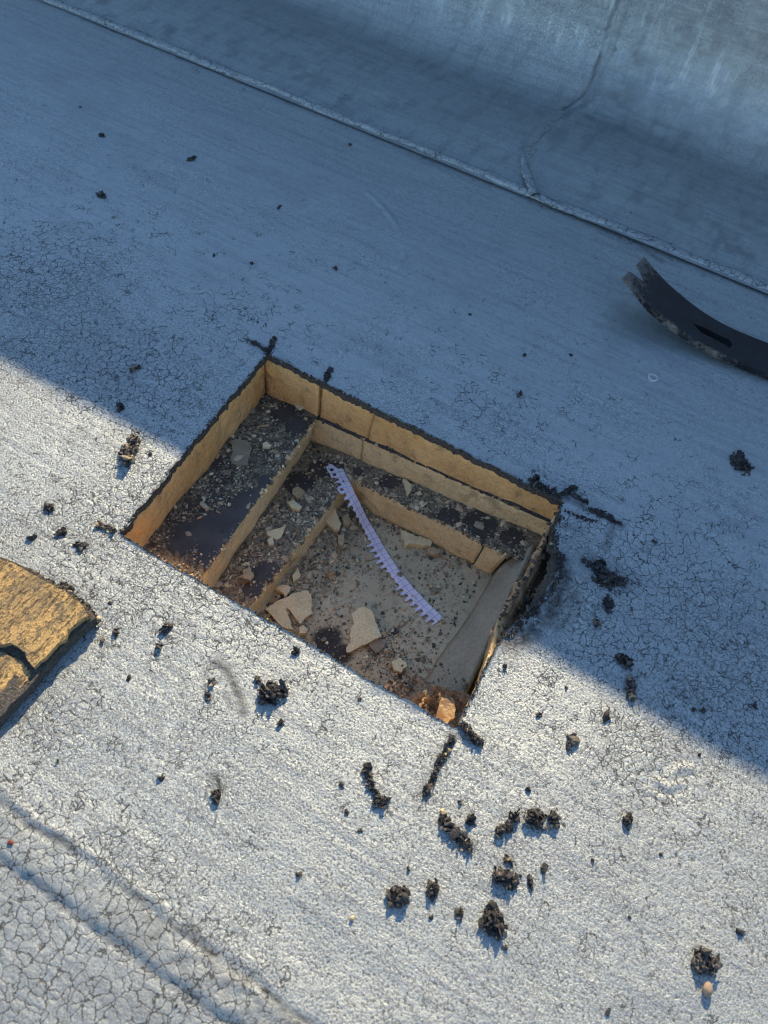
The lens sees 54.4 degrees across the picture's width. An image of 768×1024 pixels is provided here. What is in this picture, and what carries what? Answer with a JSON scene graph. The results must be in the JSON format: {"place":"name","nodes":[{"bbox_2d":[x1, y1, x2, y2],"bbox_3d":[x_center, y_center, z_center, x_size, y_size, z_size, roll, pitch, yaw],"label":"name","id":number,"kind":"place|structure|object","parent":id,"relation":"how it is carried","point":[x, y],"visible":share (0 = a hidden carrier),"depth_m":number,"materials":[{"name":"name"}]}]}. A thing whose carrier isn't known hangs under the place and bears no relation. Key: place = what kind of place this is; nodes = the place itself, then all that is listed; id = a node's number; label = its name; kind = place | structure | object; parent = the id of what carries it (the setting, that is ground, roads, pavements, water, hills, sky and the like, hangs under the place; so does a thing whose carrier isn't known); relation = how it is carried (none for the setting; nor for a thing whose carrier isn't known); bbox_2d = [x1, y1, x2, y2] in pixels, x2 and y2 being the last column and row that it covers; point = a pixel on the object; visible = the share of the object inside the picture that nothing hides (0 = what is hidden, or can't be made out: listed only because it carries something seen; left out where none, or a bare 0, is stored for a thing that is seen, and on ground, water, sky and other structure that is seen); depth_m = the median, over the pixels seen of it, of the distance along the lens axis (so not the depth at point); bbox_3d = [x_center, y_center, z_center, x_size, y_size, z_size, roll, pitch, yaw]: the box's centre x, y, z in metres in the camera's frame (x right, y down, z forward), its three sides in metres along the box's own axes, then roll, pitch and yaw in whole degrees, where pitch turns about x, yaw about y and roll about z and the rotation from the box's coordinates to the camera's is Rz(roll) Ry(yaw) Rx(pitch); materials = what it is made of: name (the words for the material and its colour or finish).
{"place":"outdoors","nodes":[
{"label":"outdoors","id":0,"kind":"place"},
{"bbox_2d":[0,0,767,1023],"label":"roof","id":1,"kind":"structure","parent":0,"point":[134,888],"depth_m":0.69,"materials":[{"name":"silver paint"}]},
{"bbox_2d":[26,534,36,540],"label":"tar crumb","id":2,"kind":"object","parent":1,"relation":"on","point":[32,537],"visible":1,"depth_m":0.70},
{"bbox_2d":[43,501,54,512],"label":"tar crumb","id":3,"kind":"object","parent":1,"relation":"on","point":[49,507],"visible":1,"depth_m":0.72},
{"bbox_2d":[0,557,100,727],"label":"roof cutout","id":4,"kind":"object","parent":1,"relation":"on","point":[46,624],"visible":1,"depth_m":0.63,"materials":[{"name":"wood"}]},
{"bbox_2d":[53,526,66,536],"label":"tar crumb","id":5,"kind":"object","parent":1,"relation":"on","point":[62,531],"visible":1,"depth_m":0.70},
{"bbox_2d":[57,581,74,590],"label":"tar crumb","id":6,"kind":"object","parent":1,"relation":"on","point":[70,587],"visible":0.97,"depth_m":0.67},
{"bbox_2d":[73,540,88,551],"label":"tar crumb","id":7,"kind":"object","parent":1,"relation":"on","point":[80,546],"visible":1,"depth_m":0.70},
{"bbox_2d":[96,190,105,198],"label":"tar crumb","id":8,"kind":"object","parent":1,"relation":"on","point":[101,194],"visible":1,"depth_m":0.99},
{"bbox_2d":[94,520,116,533],"bbox_3d":[-0.265,0.014,0.710,0.023,0.006,0.009,19,56,7],"label":"tar strand","id":9,"kind":"object","parent":1,"relation":"on","point":[99,525],"visible":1,"depth_m":0.71},
{"bbox_2d":[112,628,118,637],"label":"tar crumb","id":10,"kind":"object","parent":1,"relation":"on","point":[115,632],"visible":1,"depth_m":0.65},
{"bbox_2d":[116,402,124,412],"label":"tar crumb","id":11,"kind":"object","parent":1,"relation":"on","point":[120,406],"visible":1,"depth_m":0.79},
{"bbox_2d":[118,431,143,466],"bbox_3d":[-0.260,-0.067,0.761,0.021,0.012,0.046,6,56,-2],"label":"tar crumb","id":12,"kind":"object","parent":1,"relation":"on","point":[128,451],"visible":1,"depth_m":0.76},
{"bbox_2d":[129,364,142,372],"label":"tar crumb","id":13,"kind":"object","parent":1,"relation":"on","point":[133,368],"visible":1,"depth_m":0.83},
{"bbox_2d":[155,643,162,648],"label":"tar crumb","id":14,"kind":"object","parent":1,"relation":"on","point":[158,646],"visible":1,"depth_m":0.65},
{"bbox_2d":[157,774,165,780],"bbox_3d":[-0.176,0.209,0.590,0.007,0.004,0.007,28,57,12],"label":"tar speck","id":15,"kind":"object","parent":1,"relation":"on","point":[161,777],"visible":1,"depth_m":0.59},
{"bbox_2d":[159,622,173,634],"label":"tar crumb","id":16,"kind":"object","parent":1,"relation":"on","point":[166,627],"visible":1,"depth_m":0.66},
{"bbox_2d":[186,155,195,160],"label":"tar crumb","id":17,"kind":"object","parent":1,"relation":"on","point":[192,158],"visible":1,"depth_m":1.06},
{"bbox_2d":[204,691,211,699],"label":"tar crumb","id":18,"kind":"object","parent":1,"relation":"on","point":[207,696],"visible":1,"depth_m":0.63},
{"bbox_2d":[208,678,215,686],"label":"tar crumb","id":19,"kind":"object","parent":1,"relation":"on","point":[211,682],"visible":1,"depth_m":0.64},
{"bbox_2d":[210,789,220,804],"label":"tar crumb","id":20,"kind":"object","parent":1,"relation":"on","point":[216,794],"visible":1,"depth_m":0.58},
{"bbox_2d":[253,675,260,684],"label":"tar crumb","id":21,"kind":"object","parent":1,"relation":"on","point":[257,679],"visible":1,"depth_m":0.64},
{"bbox_2d":[250,340,269,353],"bbox_3d":[-0.143,-0.193,0.864,0.031,0.006,0.010,28,57,12],"label":"tar strand","id":22,"kind":"object","parent":1,"relation":"on","point":[257,344],"visible":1,"depth_m":0.86},
{"bbox_2d":[266,335,276,353],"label":"tar strand","id":23,"kind":"object","parent":1,"relation":"on","point":[272,340],"visible":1,"depth_m":0.87},
{"bbox_2d":[256,679,288,705],"bbox_3d":[-0.094,0.152,0.632,0.028,0.011,0.022,6,56,-3],"label":"tar crumb","id":24,"kind":"object","parent":1,"relation":"on","point":[272,690],"visible":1,"depth_m":0.63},
{"bbox_2d":[276,718,285,726],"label":"tar crumb","id":25,"kind":"object","parent":1,"relation":"on","point":[279,723],"visible":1,"depth_m":0.62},
{"bbox_2d":[291,646,299,655],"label":"tar crumb","id":26,"kind":"object","parent":1,"relation":"on","point":[296,650],"visible":1,"depth_m":0.66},
{"bbox_2d":[295,871,302,877],"bbox_3d":[-0.064,0.271,0.559,0.005,0.003,0.006,28,57,12],"label":"tar speck","id":27,"kind":"object","parent":1,"relation":"on","point":[299,874],"visible":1,"depth_m":0.56},
{"bbox_2d":[323,366,333,383],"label":"tar strand","id":28,"kind":"object","parent":1,"relation":"on","point":[327,374],"visible":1,"depth_m":0.85},
{"bbox_2d":[360,762,382,799],"bbox_3d":[-0.011,0.217,0.599,0.011,0.007,0.034,-14,59,-15],"label":"tar crumb","id":29,"kind":"object","parent":1,"relation":"on","point":[367,769],"visible":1,"depth_m":0.60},
{"bbox_2d":[371,795,391,808],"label":"tar crumb","id":30,"kind":"object","parent":1,"relation":"on","point":[380,803],"visible":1,"depth_m":0.59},
{"bbox_2d":[386,899,393,907],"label":"tar crumb","id":31,"kind":"object","parent":1,"relation":"on","point":[390,904],"visible":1,"depth_m":0.55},
{"bbox_2d":[386,885,410,908],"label":"tar crumb","id":32,"kind":"object","parent":1,"relation":"on","point":[397,895],"visible":1,"depth_m":0.55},
{"bbox_2d":[41,0,767,293],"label":"parapet wall","id":33,"kind":"structure","parent":1,"relation":"on","point":[645,121],"depth_m":1.19,"materials":[{"name":"silver paint"}]},
{"bbox_2d":[426,877,439,901],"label":"tar crumb","id":34,"kind":"object","parent":1,"relation":"on","point":[432,887],"visible":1,"depth_m":0.56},
{"bbox_2d":[422,733,456,797],"bbox_3d":[0.045,0.208,0.613,0.010,0.006,0.059,28,57,12],"label":"tar strand","id":35,"kind":"object","parent":1,"relation":"on","point":[429,786],"visible":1,"depth_m":0.61},
{"bbox_2d":[437,808,472,852],"bbox_3d":[0.056,0.251,0.584,0.014,0.007,0.040,-35,66,-26],"label":"tar crumb","id":36,"kind":"object","parent":1,"relation":"on","point":[455,833],"visible":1,"depth_m":0.58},
{"bbox_2d":[454,906,464,921],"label":"tar crumb","id":37,"kind":"object","parent":1,"relation":"on","point":[459,912],"visible":1,"depth_m":0.55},
{"bbox_2d":[458,720,483,747],"bbox_3d":[0.074,0.187,0.629,0.011,0.008,0.028,-35,66,-26],"label":"tar strand","id":38,"kind":"object","parent":1,"relation":"on","point":[474,738],"visible":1,"depth_m":0.63},
{"bbox_2d":[465,813,476,826],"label":"tar crumb","id":39,"kind":"object","parent":1,"relation":"on","point":[470,819],"visible":1,"depth_m":0.59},
{"bbox_2d":[478,900,508,941],"bbox_3d":[0.083,0.301,0.550,0.023,0.013,0.023,28,57,12],"label":"tar crumb","id":40,"kind":"object","parent":1,"relation":"on","point":[490,920],"visible":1,"depth_m":0.55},
{"bbox_2d":[490,865,519,890],"bbox_3d":[0.093,0.279,0.568,0.023,0.010,0.016,28,57,12],"label":"tar crumb","id":41,"kind":"object","parent":1,"relation":"on","point":[506,878],"visible":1,"depth_m":0.57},
{"bbox_2d":[495,808,519,838],"bbox_3d":[0.099,0.247,0.591,0.030,0.008,0.012,-37,67,-27],"label":"tar crumb","id":42,"kind":"object","parent":1,"relation":"on","point":[506,827],"visible":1,"depth_m":0.59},
{"bbox_2d":[504,854,513,867],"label":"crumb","id":43,"kind":"object","parent":1,"relation":"on","point":[507,858],"visible":1,"depth_m":0.58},
{"bbox_2d":[527,873,533,890],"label":"tar crumb","id":44,"kind":"object","parent":1,"relation":"on","point":[530,882],"visible":1,"depth_m":0.57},
{"bbox_2d":[528,474,540,487],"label":"tar strand","id":45,"kind":"object","parent":1,"relation":"on","point":[536,477],"visible":1,"depth_m":0.79},
{"bbox_2d":[523,807,547,830],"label":"tar crumb","id":46,"kind":"object","parent":1,"relation":"on","point":[536,818],"visible":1,"depth_m":0.59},
{"bbox_2d":[540,862,548,874],"bbox_3d":[0.123,0.275,0.576,0.005,0.006,0.008,28,57,12],"label":"tar speck","id":47,"kind":"object","parent":1,"relation":"on","point":[544,866],"visible":1,"depth_m":0.58},
{"bbox_2d":[534,481,558,500],"bbox_3d":[0.172,-0.025,0.785,0.033,0.008,0.012,33,59,15],"label":"tar strand","id":48,"kind":"object","parent":1,"relation":"on","point":[553,491],"visible":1,"depth_m":0.79},
{"bbox_2d":[547,807,561,828],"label":"tar crumb","id":49,"kind":"object","parent":1,"relation":"on","point":[553,817],"visible":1,"depth_m":0.60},
{"bbox_2d":[551,484,578,500],"bbox_3d":[0.191,-0.021,0.785,0.038,0.008,0.010,-29,63,-23],"label":"tar strand","id":50,"kind":"object","parent":1,"relation":"on","point":[568,490],"visible":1,"depth_m":0.78},
{"bbox_2d":[566,732,579,750],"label":"tar crumb","id":51,"kind":"object","parent":1,"relation":"on","point":[573,739],"visible":1,"depth_m":0.63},
{"bbox_2d":[570,492,588,504],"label":"tar strand","id":52,"kind":"object","parent":1,"relation":"on","point":[577,496],"visible":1,"depth_m":0.78},
{"bbox_2d":[564,509,597,522],"bbox_3d":[0.203,0.005,0.770,0.036,0.005,0.008,20,56,7],"label":"tar strand","id":53,"kind":"object","parent":1,"relation":"on","point":[582,517],"visible":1,"depth_m":0.77},
{"bbox_2d":[593,617,601,627],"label":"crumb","id":54,"kind":"object","parent":1,"relation":"on","point":[597,623],"visible":1,"depth_m":0.70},
{"bbox_2d":[588,507,622,525],"bbox_3d":[0.230,0.003,0.774,0.039,0.005,0.011,28,57,12],"label":"tar strand","id":55,"kind":"object","parent":1,"relation":"on","point":[598,513],"visible":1,"depth_m":0.77},
{"bbox_2d":[585,553,628,591],"bbox_3d":[0.215,0.061,0.730,0.050,0.009,0.030,28,57,12],"label":"tar smear","id":56,"kind":"object","parent":1,"relation":"on","point":[604,576],"visible":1,"depth_m":0.73},
{"bbox_2d":[603,707,612,722],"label":"tar crumb","id":57,"kind":"object","parent":1,"relation":"on","point":[606,716],"visible":1,"depth_m":0.65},
{"bbox_2d":[605,1007,610,1015],"bbox_3d":[0.159,0.354,0.529,0.004,0.004,0.006,28,57,12],"label":"tar speck","id":58,"kind":"object","parent":1,"relation":"on","point":[608,1011],"visible":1,"depth_m":0.53},
{"bbox_2d":[603,593,615,613],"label":"tar crumb","id":59,"kind":"object","parent":1,"relation":"on","point":[609,604],"visible":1,"depth_m":0.71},
{"bbox_2d":[614,652,633,669],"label":"tar crumb","id":60,"kind":"object","parent":1,"relation":"on","point":[625,660],"visible":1,"depth_m":0.68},
{"bbox_2d":[622,812,633,831],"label":"tar crumb","id":61,"kind":"object","parent":1,"relation":"on","point":[628,818],"visible":1,"depth_m":0.60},
{"bbox_2d":[624,675,637,701],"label":"tar crumb","id":62,"kind":"object","parent":1,"relation":"on","point":[630,688],"visible":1,"depth_m":0.67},
{"bbox_2d":[648,373,658,381],"bbox_3d":[0.324,-0.162,0.900,0.013,0.002,0.013,28,57,12],"label":"nail head","id":63,"kind":"object","parent":1,"relation":"on","point":[656,379],"visible":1,"depth_m":0.90},
{"bbox_2d":[621,257,767,378],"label":"pry bar","id":64,"kind":"object","parent":1,"relation":"on","point":[662,300],"visible":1,"depth_m":0.93,"materials":[{"name":"black metal"}]},
{"bbox_2d":[691,944,722,976],"bbox_3d":[0.238,0.330,0.548,0.020,0.012,0.022,28,57,12],"label":"tar crumb","id":65,"kind":"object","parent":1,"relation":"on","point":[703,960],"visible":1,"depth_m":0.55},
{"bbox_2d":[703,981,712,997],"bbox_3d":[0.235,0.346,0.541,0.007,0.006,0.010,28,57,12],"label":"pebble","id":66,"kind":"object","parent":1,"relation":"on","point":[707,989],"visible":1,"depth_m":0.54,"materials":[{"name":"beige stone"}]},
{"bbox_2d":[735,927,745,936],"bbox_3d":[0.271,0.318,0.566,0.008,0.005,0.006,28,57,12],"label":"tar speck","id":67,"kind":"object","parent":1,"relation":"on","point":[741,932],"visible":1,"depth_m":0.57},
{"bbox_2d":[730,450,754,475],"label":"crumb","id":68,"kind":"object","parent":1,"relation":"on","point":[740,463],"visible":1,"depth_m":0.83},
{"bbox_2d":[751,701,757,709],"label":"tar crumb","id":69,"kind":"object","parent":1,"relation":"on","point":[754,705],"visible":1,"depth_m":0.67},
{"bbox_2d":[255,462,523,695],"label":"roof deck","id":70,"kind":"structure","parent":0,"point":[370,599],"depth_m":0.84,"materials":[{"name":"grey concrete"}]},
{"bbox_2d":[266,590,312,630],"bbox_3d":[-0.099,0.106,0.821,0.052,0.013,0.036,-36,67,-26],"label":"foam flake","id":71,"kind":"object","parent":70,"relation":"on","point":[295,607],"visible":1,"depth_m":0.82,"materials":[{"name":"beige plastic"}]},
{"bbox_2d":[346,607,381,653],"bbox_3d":[-0.028,0.127,0.808,0.041,0.011,0.048,-12,58,-14],"label":"foam flake","id":72,"kind":"object","parent":70,"relation":"on","point":[364,630],"visible":1,"depth_m":0.81,"materials":[{"name":"beige plastic"}]},
{"bbox_2d":[257,500,484,687],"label":"foam crumbs","id":73,"kind":"object","parent":70,"relation":"on","point":[368,555],"visible":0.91,"depth_m":0.85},
{"bbox_2d":[276,585,289,597],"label":"foam flake","id":74,"kind":"object","parent":73,"relation":"on","point":[284,590],"visible":1,"depth_m":0.82,"materials":[{"name":"beige plastic"}]},
{"bbox_2d":[292,567,300,582],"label":"foam flake","id":75,"kind":"object","parent":73,"relation":"on","point":[296,575],"visible":1,"depth_m":0.84,"materials":[{"name":"beige plastic"}]},
{"bbox_2d":[299,625,307,635],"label":"foam flake","id":76,"kind":"object","parent":73,"relation":"on","point":[303,629],"visible":1,"depth_m":0.81,"materials":[{"name":"beige plastic"}]},
{"bbox_2d":[326,507,340,532],"bbox_3d":[-0.062,0.010,0.892,0.016,0.013,0.032,-19,60,-18],"label":"foam flake","id":77,"kind":"object","parent":73,"relation":"on","point":[333,523],"visible":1,"depth_m":0.89,"materials":[{"name":"beige plastic"}]},
{"bbox_2d":[338,534,344,548],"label":"foam flake","id":78,"kind":"object","parent":73,"relation":"on","point":[341,541],"visible":1,"depth_m":0.88,"materials":[{"name":"beige plastic"}]},
{"bbox_2d":[342,513,351,527],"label":"foam flake","id":79,"kind":"object","parent":73,"relation":"on","point":[346,520],"visible":1,"depth_m":0.90,"materials":[{"name":"beige plastic"}]},
{"bbox_2d":[391,658,406,673],"bbox_3d":[0.016,0.162,0.781,0.015,0.010,0.016,-20,60,-19],"label":"foam flake","id":80,"kind":"object","parent":73,"relation":"on","point":[396,664],"visible":0.91,"depth_m":0.78,"materials":[{"name":"beige plastic"}]},
{"bbox_2d":[368,638,384,653],"bbox_3d":[-0.008,0.143,0.799,0.015,0.006,0.015,-22,61,-20],"label":"foam flake","id":81,"kind":"object","parent":70,"relation":"on","point":[376,646],"visible":1,"depth_m":0.80,"materials":[{"name":"grey plastic"}]},
{"bbox_2d":[214,440,542,611],"bbox_3d":[-0.039,0.063,0.837,0.355,0.085,0.374,28,57,12],"label":"bottom insulation","id":82,"kind":"object","parent":70,"relation":"on","point":[446,536],"visible":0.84,"depth_m":0.86,"materials":[{"name":"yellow plastic"}]},
{"bbox_2d":[243,568,253,582],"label":"foam flake","id":83,"kind":"object","parent":82,"relation":"on","point":[248,574],"visible":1,"depth_m":0.80,"materials":[{"name":"beige plastic"}]},
{"bbox_2d":[268,537,273,546],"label":"foam flake","id":84,"kind":"object","parent":82,"relation":"on","point":[270,541],"visible":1,"depth_m":0.83,"materials":[{"name":"beige plastic"}]},
{"bbox_2d":[266,526,285,539],"bbox_3d":[-0.119,0.025,0.839,0.023,0.007,0.014,-17,59,-17],"label":"foam flake","id":85,"kind":"object","parent":82,"relation":"on","point":[276,534],"visible":1,"depth_m":0.84,"materials":[{"name":"beige plastic"}]},
{"bbox_2d":[215,444,368,607],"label":"foam crumbs","id":86,"kind":"object","parent":82,"relation":"on","point":[281,508],"visible":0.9,"depth_m":0.85,"materials":[{"name":"grey gravel"}]},
{"bbox_2d":[287,500,301,511],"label":"foam flake","id":87,"kind":"object","parent":86,"relation":"on","point":[294,505],"visible":1,"depth_m":0.86,"materials":[{"name":"beige plastic"}]},
{"bbox_2d":[292,486,304,499],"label":"foam flake","id":88,"kind":"object","parent":82,"relation":"on","point":[298,493],"visible":1,"depth_m":0.88,"materials":[{"name":"beige plastic"}]},
{"bbox_2d":[144,393,550,587],"bbox_3d":[-0.043,0.043,0.834,0.508,0.119,0.409,28,57,12],"label":"insulation","id":89,"kind":"object","parent":82,"relation":"on","point":[234,522],"visible":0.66,"depth_m":0.84,"materials":[{"name":"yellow plastic"}]},
{"bbox_2d":[145,395,309,577],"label":"foam crumbs","id":90,"kind":"object","parent":89,"relation":"on","point":[276,453],"visible":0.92,"depth_m":0.83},
{"bbox_2d":[230,439,250,465],"bbox_3d":[-0.163,-0.068,0.853,0.024,0.007,0.041,-5,57,-9],"label":"foam flake","id":91,"kind":"object","parent":90,"relation":"on","point":[241,447],"visible":1,"depth_m":0.85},
{"bbox_2d":[263,442,270,448],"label":"foam flake","id":92,"kind":"object","parent":89,"relation":"on","point":[266,445],"visible":1,"depth_m":0.86,"materials":[{"name":"beige plastic"}]},
{"bbox_2d":[124,360,559,705],"bbox_3d":[-0.052,0.006,0.786,0.536,0.075,0.399,28,57,12],"label":"insulation","id":93,"kind":"object","parent":89,"relation":"on","point":[278,382],"visible":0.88,"depth_m":0.83,"materials":[{"name":"beige plastic"}]},
{"bbox_2d":[402,479,411,496],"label":"foam flake","id":94,"kind":"object","parent":82,"relation":"on","point":[407,485],"visible":1,"depth_m":0.88,"materials":[{"name":"beige plastic"}]},
{"bbox_2d":[337,455,533,559],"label":"foam crumbs","id":95,"kind":"object","parent":82,"relation":"on","point":[413,504],"visible":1,"depth_m":0.87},
{"bbox_2d":[326,463,442,625],"bbox_3d":[-0.007,0.035,0.869,0.026,0.041,0.240,-25,62,-21],"label":"paper strip","id":96,"kind":"object","parent":70,"relation":"on","point":[417,598],"visible":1,"depth_m":0.88,"materials":[{"name":"paper"}]},
{"bbox_2d":[400,528,431,549],"bbox_3d":[0.033,0.036,0.889,0.046,0.014,0.022,28,57,12],"label":"foam flake","id":97,"kind":"object","parent":70,"relation":"on","point":[412,540],"visible":1,"depth_m":0.89,"materials":[{"name":"beige plastic"}]},
{"bbox_2d":[427,547,439,556],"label":"foam flake","id":98,"kind":"object","parent":70,"relation":"on","point":[433,551],"visible":1,"depth_m":0.88,"materials":[{"name":"beige plastic"}]},
{"bbox_2d":[400,675,470,727],"bbox_3d":[0.043,0.191,0.715,0.071,0.043,0.054,17,56,5],"label":"foam rubble","id":99,"kind":"object","parent":70,"relation":"on","point":[417,696],"visible":0.41,"depth_m":0.71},
{"bbox_2d":[384,652,468,716],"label":"foam crumbs","id":100,"kind":"object","parent":99,"relation":"on","point":[401,685],"visible":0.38,"depth_m":0.71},
{"bbox_2d":[436,697,455,723],"bbox_3d":[0.056,0.181,0.673,0.016,0.016,0.020,16,56,5],"label":"foam chunk","id":101,"kind":"object","parent":99,"relation":"on","point":[446,710],"visible":0.88,"depth_m":0.67,"materials":[{"name":"plastic"}]},
{"bbox_2d":[425,544,535,693],"bbox_3d":[0.104,0.118,0.796,0.046,0.055,0.205,28,57,12],"label":"board strip","id":102,"kind":"object","parent":70,"relation":"on","point":[462,654],"visible":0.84,"depth_m":0.78,"materials":[{"name":"grey wood"}]}
]}

